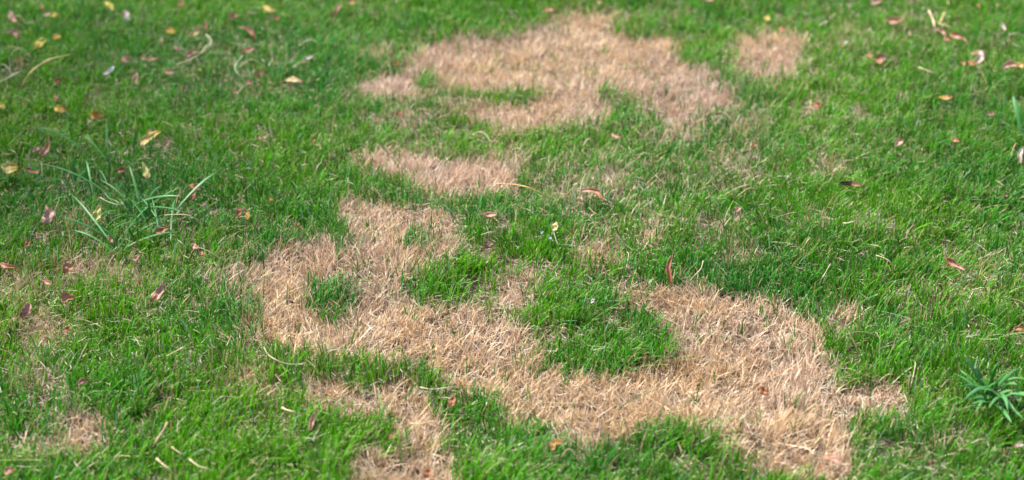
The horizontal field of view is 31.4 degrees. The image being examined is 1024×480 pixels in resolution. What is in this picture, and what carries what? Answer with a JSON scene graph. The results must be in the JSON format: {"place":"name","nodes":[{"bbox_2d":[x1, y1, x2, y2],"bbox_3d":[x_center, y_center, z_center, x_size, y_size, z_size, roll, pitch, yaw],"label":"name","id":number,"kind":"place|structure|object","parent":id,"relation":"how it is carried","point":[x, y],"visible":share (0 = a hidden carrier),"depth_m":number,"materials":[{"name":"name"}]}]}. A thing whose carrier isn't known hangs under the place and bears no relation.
{"place":"outdoors","nodes":[
{"label":"outdoors","id":0,"kind":"place"},
{"bbox_2d":[0,0,1023,479],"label":"green grass","id":1,"kind":"structure","parent":0,"point":[308,192],"depth_m":3.04,"materials":[{"name":"green plant"}]},
{"bbox_2d":[1,161,18,173],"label":"fallen leaf","id":2,"kind":"object","parent":1,"relation":"on","point":[7,167],"visible":1,"depth_m":3.19,"materials":[{"name":"yellow plant"}]},
{"bbox_2d":[7,29,18,37],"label":"fallen leaf","id":3,"kind":"object","parent":1,"relation":"on","point":[14,32],"visible":1,"depth_m":3.91,"materials":[{"name":"brown plant"}]},
{"bbox_2d":[19,303,31,321],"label":"fallen leaf","id":4,"kind":"object","parent":1,"relation":"on","point":[27,307],"visible":1,"depth_m":2.70,"materials":[{"name":"brown plant"}]},
{"bbox_2d":[25,167,38,173],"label":"fallen leaf","id":5,"kind":"object","parent":1,"relation":"on","point":[29,170],"visible":1,"depth_m":3.18,"materials":[{"name":"brown plant"}]},
{"bbox_2d":[33,38,45,49],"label":"fallen leaf","id":6,"kind":"object","parent":1,"relation":"on","point":[38,43],"visible":1,"depth_m":3.85,"materials":[{"name":"yellow plant"}]},
{"bbox_2d":[36,138,49,160],"bbox_3d":[-0.842,-0.163,3.283,0.013,0.011,0.050,22,64,-1],"label":"fallen leaf","id":7,"kind":"object","parent":1,"relation":"on","point":[44,150],"visible":1,"depth_m":3.28,"materials":[{"name":"brown plant"}]},
{"bbox_2d":[22,54,69,85],"bbox_3d":[-0.926,-0.344,3.655,0.044,0.052,0.123,20,31,37],"label":"straw","id":8,"kind":"object","parent":1,"relation":"on","point":[45,61],"visible":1,"depth_m":3.62,"materials":[{"name":"beige plant"}]},
{"bbox_2d":[42,205,54,226],"bbox_3d":[-0.762,-0.041,2.992,0.023,0.013,0.037,-5,70,-14],"label":"fallen leaf","id":9,"kind":"object","parent":1,"relation":"on","point":[49,216],"visible":1,"depth_m":2.99,"materials":[{"name":"brown plant"}]},
{"bbox_2d":[49,11,56,16],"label":"fallen leaf","id":10,"kind":"object","parent":1,"relation":"on","point":[52,14],"visible":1,"depth_m":4.04,"materials":[{"name":"yellow plant"}]},
{"bbox_2d":[53,105,67,112],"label":"fallen leaf","id":11,"kind":"object","parent":1,"relation":"on","point":[60,109],"visible":1,"depth_m":3.48,"materials":[{"name":"yellow plant"}]},
{"bbox_2d":[58,291,75,302],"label":"fallen leaf","id":12,"kind":"object","parent":1,"relation":"on","point":[65,296],"visible":1,"depth_m":2.73,"materials":[{"name":"brown plant"}]},
{"bbox_2d":[62,263,74,275],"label":"fallen leaf","id":13,"kind":"object","parent":1,"relation":"on","point":[67,267],"visible":1,"depth_m":2.83,"materials":[{"name":"brown plant"}]},
{"bbox_2d":[78,377,87,384],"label":"fallen leaf","id":14,"kind":"object","parent":1,"relation":"on","point":[82,380],"visible":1,"depth_m":2.48,"materials":[{"name":"brown plant"}]},
{"bbox_2d":[91,110,104,118],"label":"fallen leaf","id":15,"kind":"object","parent":1,"relation":"on","point":[95,114],"visible":1,"depth_m":3.46,"materials":[{"name":"brown plant"}]},
{"bbox_2d":[103,66,113,74],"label":"fallen leaf","id":16,"kind":"object","parent":1,"relation":"on","point":[109,70],"visible":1,"depth_m":3.69,"materials":[{"name":"grey plant"}]},
{"bbox_2d":[104,2,113,10],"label":"fallen leaf","id":17,"kind":"object","parent":1,"relation":"on","point":[110,5],"visible":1,"depth_m":4.09,"materials":[{"name":"yellow plant"}]},
{"bbox_2d":[117,167,125,172],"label":"fallen leaf","id":18,"kind":"object","parent":1,"relation":"on","point":[122,169],"visible":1,"depth_m":3.19,"materials":[{"name":"brown plant"}]},
{"bbox_2d":[119,56,132,62],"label":"fallen leaf","id":19,"kind":"object","parent":1,"relation":"on","point":[126,59],"visible":1,"depth_m":3.77,"materials":[{"name":"brown plant"}]},
{"bbox_2d":[123,9,129,20],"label":"fallen leaf","id":20,"kind":"object","parent":1,"relation":"on","point":[126,14],"visible":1,"depth_m":4.03,"materials":[{"name":"white plant"}]},
{"bbox_2d":[133,73,138,84],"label":"fallen leaf","id":21,"kind":"object","parent":1,"relation":"on","point":[135,76],"visible":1,"depth_m":3.64,"materials":[{"name":"brown plant"}]},
{"bbox_2d":[133,254,140,260],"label":"fallen leaf","id":22,"kind":"object","parent":1,"relation":"on","point":[136,257],"visible":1,"depth_m":2.85,"materials":[{"name":"brown plant"}]},
{"bbox_2d":[135,57,158,60],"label":"fallen leaf","id":23,"kind":"object","parent":1,"relation":"on","point":[148,58],"visible":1,"depth_m":3.78,"materials":[{"name":"brown plant"}]},
{"bbox_2d":[138,130,161,147],"bbox_3d":[-0.668,-0.187,3.338,0.018,0.008,0.056,43,65,14],"label":"fallen leaf","id":24,"kind":"object","parent":1,"relation":"on","point":[147,137],"visible":0.98,"depth_m":3.34,"materials":[{"name":"yellow plant"}]},
{"bbox_2d":[152,226,169,233],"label":"fallen leaf","id":25,"kind":"object","parent":1,"relation":"on","point":[161,229],"visible":0.98,"depth_m":2.95,"materials":[{"name":"brown plant"}]},
{"bbox_2d":[165,70,173,73],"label":"fallen leaf","id":26,"kind":"object","parent":1,"relation":"on","point":[169,72],"visible":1,"depth_m":3.69,"materials":[{"name":"brown plant"}]},
{"bbox_2d":[164,214,199,223],"bbox_3d":[-0.543,-0.036,2.971,0.064,0.024,0.021,7,25,15],"label":"straw","id":27,"kind":"object","parent":1,"relation":"on","point":[183,214],"visible":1,"depth_m":2.96,"materials":[{"name":"beige plant"}]},
{"bbox_2d":[176,45,206,64],"bbox_3d":[-0.655,-0.380,3.767,0.028,0.025,0.085,21,32,38],"label":"straw","id":28,"kind":"object","parent":1,"relation":"on","point":[193,57],"visible":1,"depth_m":3.75,"materials":[{"name":"plant"}]},
{"bbox_2d":[186,183,201,190],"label":"fallen leaf","id":29,"kind":"object","parent":1,"relation":"on","point":[193,185],"visible":0.8,"depth_m":3.12,"materials":[{"name":"brown plant"}]},
{"bbox_2d":[189,458,211,469],"bbox_3d":[-0.394,0.283,2.284,0.034,0.011,0.014,11,27,23],"label":"straw","id":30,"kind":"object","parent":1,"relation":"on","point":[199,466],"visible":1,"depth_m":2.28,"materials":[{"name":"beige plant"}]},
{"bbox_2d":[236,208,241,219],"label":"fallen leaf","id":31,"kind":"object","parent":1,"relation":"on","point":[238,212],"visible":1,"depth_m":3.01,"materials":[{"name":"brown plant"}]},
{"bbox_2d":[243,208,249,219],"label":"fallen leaf","id":32,"kind":"object","parent":1,"relation":"on","point":[247,213],"visible":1,"depth_m":3.00,"materials":[{"name":"yellow plant"}]},
{"bbox_2d":[264,347,305,364],"bbox_3d":[-0.323,0.166,2.535,0.066,0.014,0.028,9,26,19],"label":"straw","id":33,"kind":"object","parent":1,"relation":"on","point":[282,362],"visible":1,"depth_m":2.52,"materials":[{"name":"beige plant"}]},
{"bbox_2d":[285,76,302,82],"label":"fallen leaf","id":34,"kind":"object","parent":1,"relation":"on","point":[293,79],"visible":1,"depth_m":3.66,"materials":[{"name":"yellow plant"}]},
{"bbox_2d":[308,413,314,430],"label":"fallen leaf","id":35,"kind":"object","parent":1,"relation":"on","point":[311,422],"visible":1,"depth_m":2.38,"materials":[{"name":"brown plant"}]},
{"bbox_2d":[333,2,342,17],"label":"fallen leaf","id":36,"kind":"object","parent":1,"relation":"on","point":[336,10],"visible":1,"depth_m":4.06,"materials":[{"name":"brown plant"}]},
{"bbox_2d":[326,349,356,357],"bbox_3d":[-0.238,0.159,2.561,0.047,0.022,0.018,-5,25,-10],"label":"straw","id":37,"kind":"object","parent":1,"relation":"on","point":[340,349],"visible":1,"depth_m":2.55,"materials":[{"name":"beige plant"}]},
{"bbox_2d":[420,386,455,389],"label":"straw","id":38,"kind":"object","parent":1,"relation":"on","point":[438,388],"visible":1,"depth_m":2.49,"materials":[{"name":"beige plant"}]},
{"bbox_2d":[448,395,455,406],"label":"fallen leaf","id":39,"kind":"object","parent":1,"relation":"on","point":[452,400],"visible":1,"depth_m":2.46,"materials":[{"name":"brown plant"}]},
{"bbox_2d":[496,183,549,200],"bbox_3d":[0.013,-0.083,3.072,0.098,0.032,0.028,9,26,19],"label":"straw","id":40,"kind":"object","parent":1,"relation":"on","point":[524,186],"visible":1,"depth_m":3.06,"materials":[{"name":"beige plant"}]},
{"bbox_2d":[544,7,553,11],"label":"fallen leaf","id":41,"kind":"object","parent":1,"relation":"on","point":[548,9],"visible":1,"depth_m":4.07,"materials":[{"name":"brown plant"}]},
{"bbox_2d":[549,440,556,449],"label":"fallen leaf","id":42,"kind":"object","parent":1,"relation":"on","point":[552,444],"visible":1,"depth_m":2.34,"materials":[{"name":"orange plant"}]},
{"bbox_2d":[575,188,604,201],"bbox_3d":[0.134,-0.081,3.076,0.060,0.014,0.017,26,62,17],"label":"fallen leaf","id":43,"kind":"object","parent":1,"relation":"on","point":[595,191],"visible":1,"depth_m":3.07,"materials":[{"name":"brown plant"}]},
{"bbox_2d":[812,101,820,107],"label":"fallen leaf","id":44,"kind":"object","parent":1,"relation":"on","point":[816,104],"visible":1,"depth_m":3.51,"materials":[{"name":"brown plant"}]},
{"bbox_2d":[839,181,861,185],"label":"fallen leaf","id":45,"kind":"object","parent":1,"relation":"on","point":[851,183],"visible":1,"depth_m":3.12,"materials":[{"name":"brown plant"}]},
{"bbox_2d":[869,0,881,5],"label":"fallen leaf","id":46,"kind":"object","parent":1,"relation":"on","point":[873,2],"visible":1,"depth_m":4.13,"materials":[{"name":"brown plant"}]},
{"bbox_2d":[882,16,905,23],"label":"fallen leaf","id":47,"kind":"object","parent":1,"relation":"on","point":[892,20],"visible":1,"depth_m":4.01,"materials":[{"name":"brown plant"}]},
{"bbox_2d":[894,139,903,146],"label":"fallen leaf","id":48,"kind":"object","parent":1,"relation":"on","point":[899,142],"visible":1,"depth_m":3.29,"materials":[{"name":"plant"}]},
{"bbox_2d":[928,10,934,27],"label":"straw","id":49,"kind":"object","parent":1,"relation":"on","point":[933,21],"visible":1,"depth_m":3.95,"materials":[{"name":"beige plant"}]},
{"bbox_2d":[939,95,952,99],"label":"fallen leaf","id":50,"kind":"object","parent":1,"relation":"on","point":[946,97],"visible":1,"depth_m":3.51,"materials":[{"name":"orange plant"}]},
{"bbox_2d":[944,257,964,270],"bbox_3d":[0.691,0.038,2.847,0.041,0.007,0.012,37,72,26],"label":"fallen leaf","id":51,"kind":"object","parent":1,"relation":"on","point":[951,262],"visible":1,"depth_m":2.85,"materials":[{"name":"brown plant"}]},
{"bbox_2d":[949,32,967,42],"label":"fallen leaf","id":52,"kind":"object","parent":1,"relation":"on","point":[955,35],"visible":1,"depth_m":3.86,"materials":[{"name":"brown plant"}]},
{"bbox_2d":[970,50,985,54],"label":"fallen leaf","id":53,"kind":"object","parent":1,"relation":"on","point":[976,52],"visible":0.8,"depth_m":3.80,"materials":[{"name":"brown plant"}]},
{"bbox_2d":[1000,60,1018,68],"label":"fallen leaf","id":54,"kind":"object","parent":1,"relation":"on","point":[1009,63],"visible":1,"depth_m":3.67,"materials":[{"name":"brown plant"}]},
{"bbox_2d":[1013,443,1023,447],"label":"fallen leaf","id":55,"kind":"object","parent":1,"relation":"on","point":[1017,445],"visible":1,"depth_m":2.35,"materials":[{"name":"plant"}]},
{"bbox_2d":[1018,149,1022,163],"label":"fallen leaf","id":56,"kind":"object","parent":1,"relation":"on","point":[1020,153],"visible":1,"depth_m":3.23,"materials":[{"name":"white plant"}]},
{"bbox_2d":[1018,61,1023,67],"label":"fallen leaf","id":57,"kind":"object","parent":1,"relation":"on","point":[1021,64],"visible":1,"depth_m":3.70,"materials":[{"name":"yellow plant"}]},
{"bbox_2d":[0,0,1023,479],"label":"ground","id":58,"kind":"structure","parent":0,"point":[488,244],"depth_m":2.75,"materials":[{"name":"beige plant"}]},
{"bbox_2d":[0,262,17,268],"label":"fallen leaf","id":59,"kind":"object","parent":58,"relation":"on","point":[5,265],"visible":1,"depth_m":2.84,"materials":[{"name":"brown plant"}]},
{"bbox_2d":[4,466,14,474],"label":"fallen leaf","id":60,"kind":"object","parent":58,"relation":"on","point":[8,470],"visible":1,"depth_m":2.27,"materials":[{"name":"brown plant"}]},
{"bbox_2d":[8,11,17,22],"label":"fallen leaf","id":61,"kind":"object","parent":58,"relation":"on","point":[11,16],"visible":1,"depth_m":4.00,"materials":[{"name":"plant"}]},
{"bbox_2d":[40,278,51,284],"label":"fallen leaf","id":62,"kind":"object","parent":58,"relation":"on","point":[45,281],"visible":1,"depth_m":2.79,"materials":[{"name":"brown plant"}]},
{"bbox_2d":[92,205,101,226],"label":"fallen leaf","id":63,"kind":"object","parent":58,"relation":"on","point":[97,212],"visible":0.88,"depth_m":3.00,"materials":[{"name":"yellow plant"}]},
{"bbox_2d":[0,118,215,195],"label":"grass weed","id":64,"kind":"object","parent":58,"relation":"on","point":[88,169],"depth_m":3.27,"materials":[{"name":"green plant"}]},
{"bbox_2d":[44,164,217,255],"bbox_3d":[-0.677,-0.049,3.020,0.317,0.076,0.252,6,25,12],"label":"grass weed","id":65,"kind":"object","parent":58,"relation":"on","point":[149,207],"depth_m":3.01,"materials":[{"name":"green plant"}]},
{"bbox_2d":[142,162,149,180],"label":"fallen leaf","id":66,"kind":"object","parent":58,"relation":"on","point":[146,172],"visible":1,"depth_m":3.18,"materials":[{"name":"yellow plant"}]},
{"bbox_2d":[149,281,163,306],"bbox_3d":[-0.535,0.082,2.747,0.017,0.009,0.045,24,69,0],"label":"fallen leaf","id":67,"kind":"object","parent":58,"relation":"on","point":[157,294],"visible":1,"depth_m":2.75,"materials":[{"name":"brown plant"}]},
{"bbox_2d":[153,422,167,446],"bbox_3d":[-0.452,0.252,2.352,0.010,0.021,0.036,10,26,21],"label":"straw","id":68,"kind":"object","parent":58,"relation":"on","point":[159,436],"visible":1,"depth_m":2.34,"materials":[{"name":"beige plant"}]},
{"bbox_2d":[156,458,171,472],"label":"straw","id":69,"kind":"object","parent":58,"relation":"on","point":[165,466],"visible":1,"depth_m":2.28,"materials":[{"name":"beige plant"}]},
{"bbox_2d":[165,27,175,33],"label":"fallen leaf","id":70,"kind":"object","parent":58,"relation":"on","point":[170,30],"visible":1,"depth_m":3.96,"materials":[{"name":"yellow plant"}]},
{"bbox_2d":[182,50,198,60],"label":"fallen leaf","id":71,"kind":"object","parent":58,"relation":"on","point":[189,53],"visible":1,"depth_m":3.80,"materials":[{"name":"brown plant"}]},
{"bbox_2d":[187,27,199,37],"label":"fallen leaf","id":72,"kind":"object","parent":58,"relation":"on","point":[196,31],"visible":1,"depth_m":3.92,"materials":[{"name":"beige plant"}]},
{"bbox_2d":[191,243,197,248],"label":"fallen leaf","id":73,"kind":"object","parent":58,"relation":"on","point":[194,246],"visible":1,"depth_m":2.90,"materials":[{"name":"plant"}]},
{"bbox_2d":[226,13,239,21],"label":"fallen leaf","id":74,"kind":"object","parent":58,"relation":"on","point":[232,16],"visible":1,"depth_m":4.01,"materials":[{"name":"brown plant"}]},
{"bbox_2d":[234,55,249,86],"bbox_3d":[-0.547,-0.340,3.664,0.027,0.038,0.094,-7,25,-14],"label":"grass stalk","id":75,"kind":"object","parent":58,"relation":"on","point":[237,72],"depth_m":3.63,"materials":[{"name":"green plant"}]},
{"bbox_2d":[238,47,254,52],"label":"fallen leaf","id":76,"kind":"object","parent":58,"relation":"on","point":[248,49],"visible":1,"depth_m":3.83,"materials":[{"name":"brown plant"}]},
{"bbox_2d":[238,26,255,40],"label":"fallen leaf","id":77,"kind":"object","parent":58,"relation":"on","point":[249,30],"visible":1,"depth_m":3.92,"materials":[{"name":"brown plant"}]},
{"bbox_2d":[263,5,275,11],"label":"fallen leaf","id":78,"kind":"object","parent":58,"relation":"on","point":[267,8],"visible":1,"depth_m":4.07,"materials":[{"name":"yellow plant"}]},
{"bbox_2d":[281,407,296,413],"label":"straw","id":79,"kind":"object","parent":58,"relation":"on","point":[283,408],"visible":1,"depth_m":2.40,"materials":[{"name":"beige plant"}]},
{"bbox_2d":[409,421,434,423],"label":"straw","id":80,"kind":"object","parent":58,"relation":"on","point":[422,423],"visible":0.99,"depth_m":2.43,"materials":[{"name":"beige plant"}]},
{"bbox_2d":[423,468,431,477],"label":"fallen leaf","id":81,"kind":"object","parent":58,"relation":"on","point":[427,472],"visible":1,"depth_m":2.31,"materials":[{"name":"brown plant"}]},
{"bbox_2d":[480,212,496,216],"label":"fallen leaf","id":82,"kind":"object","parent":58,"relation":"on","point":[489,214],"visible":1,"depth_m":3.00,"materials":[{"name":"brown plant"}]},
{"bbox_2d":[551,222,557,234],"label":"fallen leaf","id":83,"kind":"object","parent":58,"relation":"on","point":[554,227],"visible":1,"depth_m":2.95,"materials":[{"name":"yellow plant"}]},
{"bbox_2d":[553,439,563,444],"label":"fallen leaf","id":84,"kind":"object","parent":58,"relation":"on","point":[559,441],"visible":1,"depth_m":2.35,"materials":[{"name":"plant"}]},
{"bbox_2d":[666,255,672,293],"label":"fallen leaf","id":85,"kind":"object","parent":58,"relation":"on","point":[668,270],"visible":1,"depth_m":2.80,"materials":[{"name":"brown plant"}]},
{"bbox_2d":[757,385,767,394],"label":"fallen leaf","id":86,"kind":"object","parent":58,"relation":"on","point":[762,389],"visible":1,"depth_m":2.50,"materials":[{"name":"brown plant"}]},
{"bbox_2d":[776,26,787,33],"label":"fallen leaf","id":87,"kind":"object","parent":58,"relation":"on","point":[782,28],"visible":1,"depth_m":3.97,"materials":[{"name":"brown plant"}]},
{"bbox_2d":[823,454,843,466],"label":"fallen leaf","id":88,"kind":"object","parent":58,"relation":"on","point":[834,458],"visible":1,"depth_m":2.33,"materials":[{"name":"brown plant"}]},
{"bbox_2d":[873,53,886,63],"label":"fallen leaf","id":89,"kind":"object","parent":58,"relation":"on","point":[880,58],"visible":1,"depth_m":3.75,"materials":[{"name":"brown plant"}]},
{"bbox_2d":[934,28,945,36],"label":"fallen leaf","id":90,"kind":"object","parent":58,"relation":"on","point":[941,30],"visible":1,"depth_m":3.91,"materials":[{"name":"brown plant"}]},
{"bbox_2d":[973,51,983,65],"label":"fallen leaf","id":91,"kind":"object","parent":58,"relation":"on","point":[980,56],"visible":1,"depth_m":3.74,"materials":[{"name":"grey plant"}]},
{"bbox_2d":[956,356,1023,423],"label":"grass weed","id":92,"kind":"object","parent":58,"relation":"on","point":[985,387],"depth_m":2.47,"materials":[{"name":"green plant"}]},
{"bbox_2d":[1013,96,1023,137],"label":"tall grass blade","id":93,"kind":"object","parent":58,"relation":"on","point":[1017,109],"depth_m":3.36,"materials":[{"name":"green plant"}]},
{"bbox_2d":[1014,326,1023,330],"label":"fallen leaf","id":94,"kind":"object","parent":58,"relation":"on","point":[1018,328],"visible":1,"depth_m":2.64,"materials":[{"name":"plant"}]}
]}

